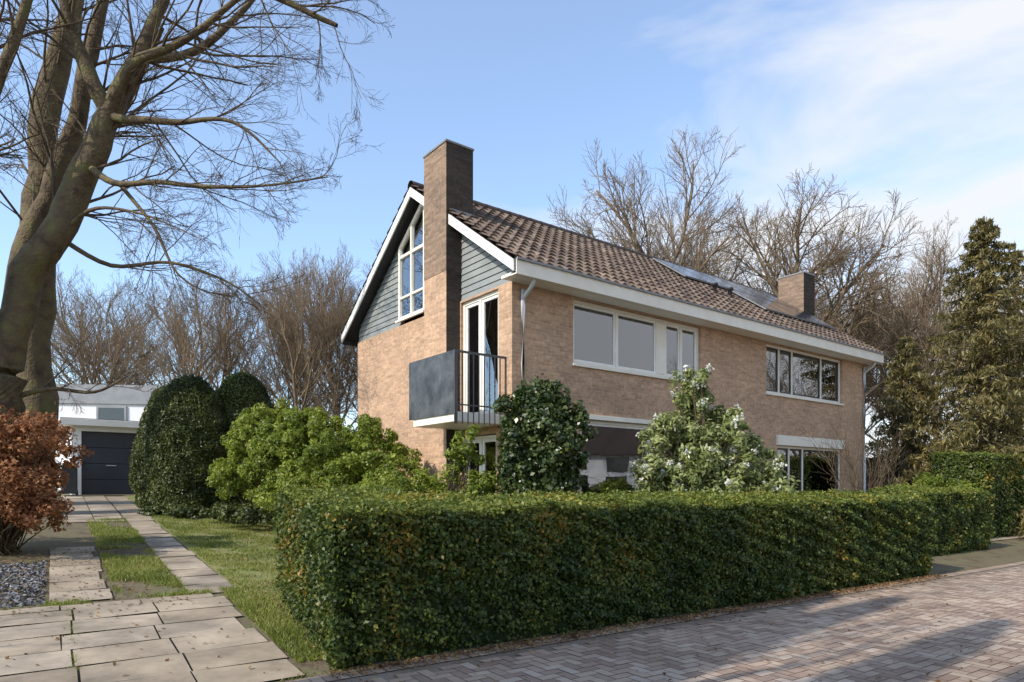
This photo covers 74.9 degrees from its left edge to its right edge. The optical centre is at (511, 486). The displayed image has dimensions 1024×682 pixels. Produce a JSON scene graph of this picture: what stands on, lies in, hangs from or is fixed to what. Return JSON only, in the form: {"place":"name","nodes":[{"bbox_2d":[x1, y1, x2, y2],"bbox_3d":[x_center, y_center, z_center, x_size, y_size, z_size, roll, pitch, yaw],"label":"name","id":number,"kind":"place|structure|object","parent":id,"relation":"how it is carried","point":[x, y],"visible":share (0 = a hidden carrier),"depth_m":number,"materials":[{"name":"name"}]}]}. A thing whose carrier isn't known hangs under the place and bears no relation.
{"place":"outdoors","nodes":[
{"label":"outdoors","id":0,"kind":"place"},
{"bbox_2d":[0,593,311,681],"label":"driveway paving","id":1,"kind":"structure","parent":0,"point":[156,668],"depth_m":6.27,"materials":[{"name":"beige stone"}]},
{"bbox_2d":[107,496,235,592],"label":"garden path","id":2,"kind":"structure","parent":0,"point":[125,506],"depth_m":11.38,"materials":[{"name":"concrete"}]},
{"bbox_2d":[126,496,286,606],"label":"lawn","id":3,"kind":"structure","parent":0,"point":[263,577],"depth_m":11.87,"materials":[{"name":"green plant"}]},
{"bbox_2d":[128,383,168,507],"bbox_3d":[-9.984,-1.153,19.345,1.980,3.688,1.964,0,0,0],"label":"topiary yew","id":4,"kind":"object","parent":3,"relation":"on","point":[137,457],"visible":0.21,"depth_m":18.66,"materials":[{"name":"green plant"}]},
{"bbox_2d":[141,371,230,514],"bbox_3d":[-8.779,-1.159,18.207,2.405,3.895,2.394,0,0,0],"label":"topiary yew","id":5,"kind":"object","parent":3,"relation":"on","point":[186,428],"visible":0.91,"depth_m":17.37,"materials":[{"name":"green plant"}]},
{"bbox_2d":[136,499,274,524],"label":"ground cover plants","id":6,"kind":"object","parent":3,"relation":"on","point":[248,513],"visible":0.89,"depth_m":15.67,"materials":[{"name":"green plant"}]},
{"bbox_2d":[215,369,274,510],"bbox_3d":[-7.732,-1.303,19.223,2.306,4.151,2.236,0,0,0],"label":"topiary yew","id":7,"kind":"object","parent":3,"relation":"on","point":[240,391],"visible":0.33,"depth_m":18.58,"materials":[{"name":"green plant"}]},
{"bbox_2d":[205,397,301,523],"bbox_3d":[-6.156,-0.643,16.082,2.266,3.107,3.242,0,0,-21],"label":"laurel shrub","id":8,"kind":"object","parent":3,"relation":"on","point":[249,422],"visible":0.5,"depth_m":15.68,"materials":[{"name":"green plant"}]},
{"bbox_2d":[239,404,358,510],"bbox_3d":[-4.372,-0.402,14.628,3.241,2.888,2.442,0,0,0],"label":"laurel shrub","id":9,"kind":"object","parent":3,"relation":"on","point":[297,433],"visible":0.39,"depth_m":14.45,"materials":[{"name":"green plant"}]},
{"bbox_2d":[324,482,386,489],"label":"hedge side shrub","id":10,"kind":"object","parent":3,"relation":"on","point":[370,486],"depth_m":10.28,"materials":[{"name":"green plant"}]},
{"bbox_2d":[294,413,437,494],"bbox_3d":[-2.820,-0.181,13.309,2.916,2.697,2.034,0,0,10],"label":"laurel shrub","id":11,"kind":"object","parent":3,"relation":"on","point":[367,461],"visible":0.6,"depth_m":13.35,"materials":[{"name":"green plant"}]},
{"bbox_2d":[378,424,503,497],"bbox_3d":[-1.268,0.167,11.117,2.482,2.400,1.470,0,0,31],"label":"young shrub","id":12,"kind":"object","parent":3,"relation":"on","point":[462,456],"visible":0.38,"depth_m":10.79,"materials":[{"name":"green plant"}]},
{"bbox_2d":[358,284,503,494],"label":"gable wall","id":13,"kind":"structure","parent":0,"point":[386,358],"depth_m":15.94,"materials":[{"name":"beige brick"}]},
{"bbox_2d":[359,234,515,341],"bbox_3d":[3.432,-5.173,19.272,13.740,2.694,6.750,0,0,-37],"label":"gable siding","id":14,"kind":"object","parent":13,"relation":"on","point":[483,270],"visible":0.22,"depth_m":13.80,"materials":[{"name":"grey wood"}]},
{"bbox_2d":[345,190,515,340],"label":"roof deck","id":15,"kind":"structure","parent":14,"relation":"attached to","point":[412,206],"depth_m":16.35,"materials":[{"name":"brown wood"}]},
{"bbox_2d":[341,186,412,334],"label":"roof tiles","id":16,"kind":"object","parent":15,"relation":"attached to","point":[376,258],"visible":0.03,"depth_m":16.26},
{"bbox_2d":[342,339,358,346],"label":"gutter fascia","id":17,"kind":"structure","parent":16,"relation":"attached to","point":[350,342],"depth_m":18.11,"materials":[{"name":"paint"}]},
{"bbox_2d":[341,187,514,342],"bbox_3d":[-2.264,-5.263,14.917,0.030,2.834,7.570,0,0,-37],"label":"bargeboard","id":18,"kind":"object","parent":15,"relation":"attached to","point":[487,246],"visible":1,"depth_m":14.67,"materials":[{"name":"white paint"}]},
{"bbox_2d":[408,180,776,296],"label":"ridge tiles","id":19,"kind":"object","parent":15,"relation":"on","point":[411,183],"visible":0.34,"depth_m":17.57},
{"bbox_2d":[412,185,883,352],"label":"front roof tiles","id":20,"kind":"object","parent":15,"relation":"attached to","point":[517,236],"visible":0.75,"depth_m":15.67,"materials":[{"name":"brown tile"}]},
{"bbox_2d":[711,282,733,295],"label":"roof vents","id":21,"kind":"object","parent":20,"relation":"on","point":[714,285],"visible":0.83,"depth_m":18.18,"materials":[{"name":"grey metal"}]},
{"bbox_2d":[653,258,836,328],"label":"solar panel frames","id":22,"kind":"structure","parent":20,"relation":"on","point":[745,297],"depth_m":19.16,"materials":[{"name":"grey metal"}]},
{"bbox_2d":[655,258,834,327],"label":"solar panels","id":23,"kind":"object","parent":22,"relation":"in","point":[780,307],"visible":0.97,"depth_m":20.25,"materials":[{"name":"blue glass"}]},
{"bbox_2d":[778,273,814,315],"bbox_3d":[9.581,-5.710,22.507,0.700,2.620,0.900,0,0,-37],"label":"chimney","id":24,"kind":"object","parent":15,"relation":"on","point":[797,291],"visible":0.36,"depth_m":22.20,"materials":[{"name":"brick"}]},
{"bbox_2d":[778,271,815,278],"bbox_3d":[9.581,-7.046,22.507,0.740,0.048,0.940,0,0,-37],"label":"chimney far cap","id":25,"kind":"object","parent":24,"relation":"on","point":[796,274],"visible":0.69,"depth_m":22.21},
{"bbox_2d":[413,411,503,429],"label":"balcony floor","id":26,"kind":"structure","parent":13,"relation":"attached to","point":[443,422],"depth_m":12.42,"materials":[{"name":"beige paint"}]},
{"bbox_2d":[409,350,453,419],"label":"balcony front panel","id":27,"kind":"structure","parent":26,"relation":"on","point":[431,386],"depth_m":12.44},
{"bbox_2d":[454,349,506,425],"bbox_3d":[-0.970,-1.775,12.719,1.147,1.310,1.375,0,0,-37],"label":"balcony railing","id":28,"kind":"object","parent":26,"relation":"on","point":[456,403],"visible":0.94,"depth_m":12.06,"materials":[{"name":"grey metal"}]},
{"bbox_2d":[0,492,1023,681],"bbox_3d":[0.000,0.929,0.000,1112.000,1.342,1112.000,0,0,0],"label":"ground","id":29,"kind":"structure","parent":0,"point":[997,553],"depth_m":10.68,"materials":[{"name":"soil"}]},
{"bbox_2d":[0,560,46,607],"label":"gravel","id":30,"kind":"structure","parent":29,"relation":"on","point":[27,590],"depth_m":8.67,"materials":[{"name":"grey gravel"}]},
{"bbox_2d":[0,405,94,554],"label":"dry beech bush","id":31,"kind":"object","parent":29,"relation":"on","point":[26,500],"visible":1,"depth_m":10.67,"materials":[{"name":"brown plant"}]},
{"bbox_2d":[59,466,77,494],"bbox_3d":[-14.393,-0.175,21.706,0.520,0.990,0.600,0,0,-37],"label":"wheelie bin","id":32,"kind":"object","parent":29,"relation":"on","point":[72,486],"visible":0.52,"depth_m":21.54,"materials":[{"name":"paint"}]},
{"bbox_2d":[49,546,112,602],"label":"side driveway paving","id":33,"kind":"structure","parent":29,"relation":"on","point":[62,572],"depth_m":9.23,"materials":[{"name":"beige stone"}]},
{"bbox_2d":[61,495,123,522],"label":"garage forecourt","id":34,"kind":"structure","parent":29,"relation":"on","point":[82,514],"depth_m":17.82,"materials":[{"name":"concrete"}]},
{"bbox_2d":[58,417,139,494],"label":"garage","id":35,"kind":"structure","parent":29,"relation":"on","point":[104,468],"depth_m":22.80,"materials":[{"name":"white paint"}]},
{"bbox_2d":[81,431,135,494],"bbox_3d":[-13.516,-0.777,23.238,2.490,2.155,0.100,0,0,-37],"label":"sectional door","id":36,"kind":"structure","parent":35,"relation":"in","point":[109,448],"depth_m":22.89,"materials":[{"name":"paint"}]},
{"bbox_2d":[55,403,146,490],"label":"walls","id":37,"kind":"structure","parent":29,"relation":"on","point":[135,412],"depth_m":33.15,"materials":[{"name":"white paint"}]},
{"bbox_2d":[56,384,160,404],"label":"roof parapet","id":38,"kind":"structure","parent":37,"relation":"on","point":[120,395],"depth_m":33.17,"materials":[{"name":"white paint"}]},
{"bbox_2d":[96,406,126,419],"bbox_3d":[-19.912,-3.150,33.235,1.400,1.700,0.078,0,0,-7],"label":"window frame","id":39,"kind":"object","parent":37,"relation":"attached to","point":[124,407],"visible":0.43,"depth_m":33.20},
{"bbox_2d":[99,408,123,419],"bbox_3d":[-19.913,-3.150,33.244,1.200,1.500,0.056,0,0,-7],"label":"window glass","id":40,"kind":"object","parent":39,"relation":"in","point":[112,413],"visible":0.36,"depth_m":33.22,"materials":[{"name":"grey glass"}]},
{"bbox_2d":[39,586,214,606],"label":"driveway end grass","id":41,"kind":"structure","parent":29,"relation":"on","point":[70,602],"depth_m":7.95,"materials":[{"name":"green plant"}]},
{"bbox_2d":[86,517,192,597],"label":"verge grass","id":42,"kind":"structure","parent":29,"relation":"on","point":[119,534],"depth_m":10.47,"materials":[{"name":"green plant"}]},
{"bbox_2d":[0,0,393,495],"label":"bare tree","id":43,"kind":"object","parent":29,"relation":"on","point":[64,170],"visible":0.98,"depth_m":15.89,"materials":[{"name":"brown plant"}]},
{"bbox_2d":[218,583,330,662],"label":"edge grass","id":44,"kind":"structure","parent":29,"relation":"on","point":[281,633],"depth_m":7.24,"materials":[{"name":"green plant"}]},
{"bbox_2d":[424,270,459,493],"bbox_3d":[-1.476,-1.249,14.053,0.333,6.298,0.890,0,0,-37],"label":"chimney breast","id":45,"kind":"object","parent":29,"relation":"on","point":[442,312],"visible":0.43,"depth_m":13.79,"materials":[{"name":"beige brick"}]},
{"bbox_2d":[424,141,472,280],"bbox_3d":[-1.350,-5.710,14.150,0.660,2.620,0.900,0,0,-37],"label":"chimney","id":46,"kind":"object","parent":45,"relation":"on","point":[448,175],"visible":0.71,"depth_m":13.82,"materials":[{"name":"brick"}]},
{"bbox_2d":[423,139,473,158],"bbox_3d":[-1.350,-7.046,14.150,0.700,0.048,0.940,0,0,-37],"label":"chimney cap","id":47,"kind":"object","parent":46,"relation":"on","point":[449,141],"visible":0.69,"depth_m":13.82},
{"bbox_2d":[451,209,474,216],"bbox_3d":[-1.005,-5.566,13.826,0.565,0.220,0.026,0,0,-37],"label":"chimney flashing","id":48,"kind":"object","parent":46,"relation":"attached to","point":[458,212],"visible":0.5,"depth_m":13.74,"materials":[{"name":"grey metal"}]},
{"bbox_2d":[51,237,1023,457],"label":"distant trees","id":49,"kind":"object","parent":29,"relation":"on","point":[322,346],"visible":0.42,"depth_m":42.51,"materials":[{"name":"brown plant"}]},
{"bbox_2d":[510,425,568,494],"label":"branches","id":50,"kind":"object","parent":29,"relation":"on","point":[537,475],"visible":0.06,"depth_m":10.28,"materials":[{"name":"brown wood"}]},
{"bbox_2d":[491,379,597,488],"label":"ivy shoots","id":51,"kind":"object","parent":50,"relation":"attached to","point":[569,437],"visible":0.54,"depth_m":10.30,"materials":[{"name":"green plant"}]},
{"bbox_2d":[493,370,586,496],"bbox_3d":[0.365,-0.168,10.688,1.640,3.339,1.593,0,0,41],"label":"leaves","id":52,"kind":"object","parent":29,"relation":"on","point":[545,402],"visible":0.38,"depth_m":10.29,"materials":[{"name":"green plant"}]},
{"bbox_2d":[267,478,937,670],"bbox_3d":[2.482,0.763,9.707,11.239,1.732,3.246,0,0,-29],"label":"clipped hedge","id":53,"kind":"object","parent":29,"relation":"on","point":[368,576],"visible":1,"depth_m":7.36,"materials":[{"name":"green plant"}]},
{"bbox_2d":[547,124,778,278],"bbox_3d":[7.721,-10.470,41.747,14.128,21.590,17.498,0,0,-9],"label":"bare tree","id":54,"kind":"object","parent":29,"relation":"on","point":[626,242],"visible":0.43,"depth_m":37.58,"materials":[{"name":"brown plant"}]},
{"bbox_2d":[504,281,863,494],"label":"front wall","id":55,"kind":"structure","parent":29,"relation":"on","point":[737,362],"depth_m":15.21,"materials":[{"name":"brick"}]},
{"bbox_2d":[395,310,844,405],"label":"window sills","id":56,"kind":"structure","parent":55,"relation":"attached to","point":[594,367],"depth_m":14.95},
{"bbox_2d":[398,204,844,490],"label":"window frames","id":57,"kind":"structure","parent":55,"relation":"attached to","point":[790,442],"depth_m":15.19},
{"bbox_2d":[466,294,695,483],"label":"window sashes","id":58,"kind":"object","parent":57,"relation":"attached to","point":[574,304],"depth_m":13.85,"materials":[{"name":"white paint"}]},
{"bbox_2d":[402,207,836,495],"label":"window panes","id":59,"kind":"object","parent":57,"relation":"in","point":[613,451],"visible":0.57,"depth_m":14.48,"materials":[{"name":"glass"}]},
{"bbox_2d":[766,347,837,490],"bbox_3d":[8.184,-1.305,18.802,3.890,4.780,0.050,0,0,-37],"label":"dark sashes window","id":60,"kind":"structure","parent":57,"relation":"attached to","point":[789,353],"depth_m":18.68,"materials":[{"name":"paint"}]},
{"bbox_2d":[501,272,872,364],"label":"front soffit","id":61,"kind":"structure","parent":55,"relation":"on","point":[508,277],"depth_m":14.77,"materials":[{"name":"white paint"}]},
{"bbox_2d":[511,257,883,363],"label":"front gutter fascia","id":62,"kind":"structure","parent":61,"relation":"attached to","point":[554,277],"depth_m":14.56,"materials":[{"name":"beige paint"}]},
{"bbox_2d":[517,256,884,354],"bbox_3d":[5.775,-4.063,16.207,14.300,0.040,0.043,0,0,-37],"label":"gutter lip","id":63,"kind":"object","parent":62,"relation":"attached to","point":[620,284],"visible":1,"depth_m":14.52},
{"bbox_2d":[521,279,876,492],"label":"drainpipes","id":64,"kind":"object","parent":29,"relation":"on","point":[524,294],"visible":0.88,"depth_m":12.48,"materials":[{"name":"grey plastic"}]},
{"bbox_2d":[651,186,772,289],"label":"bare tree","id":65,"kind":"object","parent":29,"relation":"on","point":[710,252],"visible":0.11,"depth_m":42.40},
{"bbox_2d":[628,363,800,493],"bbox_3d":[3.678,-0.360,12.103,4.090,3.658,2.287,0,0,-21],"label":"rhododendron bush","id":66,"kind":"object","parent":29,"relation":"on","point":[710,457],"visible":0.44,"depth_m":11.64,"materials":[{"name":"green plant"}]},
{"bbox_2d":[695,163,967,412],"bbox_3d":[17.355,-8.488,39.623,16.987,18.331,14.380,0,0,-34],"label":"bare oak tree","id":67,"kind":"object","parent":29,"relation":"on","point":[824,264],"visible":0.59,"depth_m":36.70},
{"bbox_2d":[796,405,926,491],"bbox_3d":[9.369,-0.377,17.537,4.220,3.375,2.663,0,0,-27],"label":"bare shrub","id":68,"kind":"object","parent":29,"relation":"on","point":[852,478],"visible":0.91,"depth_m":17.34,"materials":[{"name":"brown plant"}]},
{"bbox_2d":[866,470,896,489],"bbox_3d":[13.204,0.325,23.573,7.800,1.750,0.060,0,0,-32],"label":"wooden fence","id":69,"kind":"object","parent":29,"relation":"on","point":[867,483],"visible":0.01,"depth_m":23.04,"materials":[{"name":"brown wood"}]},
{"bbox_2d":[865,334,964,487],"bbox_3d":[13.623,-1.715,22.791,4.732,6.850,4.417,0,0,16],"label":"conifer tree","id":70,"kind":"object","parent":29,"relation":"on","point":[906,361],"visible":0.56,"depth_m":22.35,"materials":[{"name":"green plant"}]},
{"bbox_2d":[836,209,1023,439],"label":"bare tree","id":71,"kind":"object","parent":29,"relation":"on","point":[930,271],"visible":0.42,"depth_m":38.63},
{"bbox_2d":[866,483,996,555],"bbox_3d":[10.002,0.728,15.945,3.608,1.662,1.688,0,0,-33],"label":"clipped hedge","id":72,"kind":"object","parent":29,"relation":"on","point":[961,516],"visible":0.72,"depth_m":15.34,"materials":[{"name":"green plant"}]},
{"bbox_2d":[899,472,982,490],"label":"shrub","id":73,"kind":"object","parent":29,"relation":"on","point":[930,480],"visible":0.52,"depth_m":18.20,"materials":[{"name":"green plant"}]},
{"bbox_2d":[866,435,1023,481],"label":"evergreen shrubs","id":74,"kind":"object","parent":29,"relation":"on","point":[916,451],"visible":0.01,"depth_m":24.94,"materials":[{"name":"green plant"}]},
{"bbox_2d":[891,216,1023,540],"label":"conifer tree","id":75,"kind":"object","parent":29,"relation":"on","point":[986,424],"visible":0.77,"depth_m":21.44,"materials":[{"name":"green plant"}]},
{"bbox_2d":[929,450,1023,539],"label":"tall hedge","id":76,"kind":"object","parent":29,"relation":"on","point":[992,473],"visible":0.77,"depth_m":19.04,"materials":[{"name":"green plant"}]},
{"bbox_2d":[934,249,1023,453],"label":"conifer tree","id":77,"kind":"object","parent":29,"relation":"on","point":[1015,275],"visible":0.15,"depth_m":25.36,"materials":[{"name":"green plant"}]},
{"bbox_2d":[0,0,1023,460],"label":"sky","id":78,"kind":"structure","parent":0,"point":[923,100],"materials":[{"name":"blue"}]},
{"bbox_2d":[285,561,1023,681],"bbox_3d":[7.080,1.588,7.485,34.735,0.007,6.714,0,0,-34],"label":"road paving","id":79,"kind":"structure","parent":0,"point":[719,652],"depth_m":6.58,"materials":[{"name":"brick"}]},
{"bbox_2d":[0,518,1020,681],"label":"fallen leaves","id":80,"kind":"object","parent":79,"relation":"on","point":[572,633],"visible":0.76,"depth_m":7.77,"materials":[{"name":"brown plant"}]},
{"bbox_2d":[990,535,1023,540],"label":"pavement","id":81,"kind":"structure","parent":0,"point":[1004,538],"depth_m":18.89,"materials":[{"name":"concrete"}]}
]}

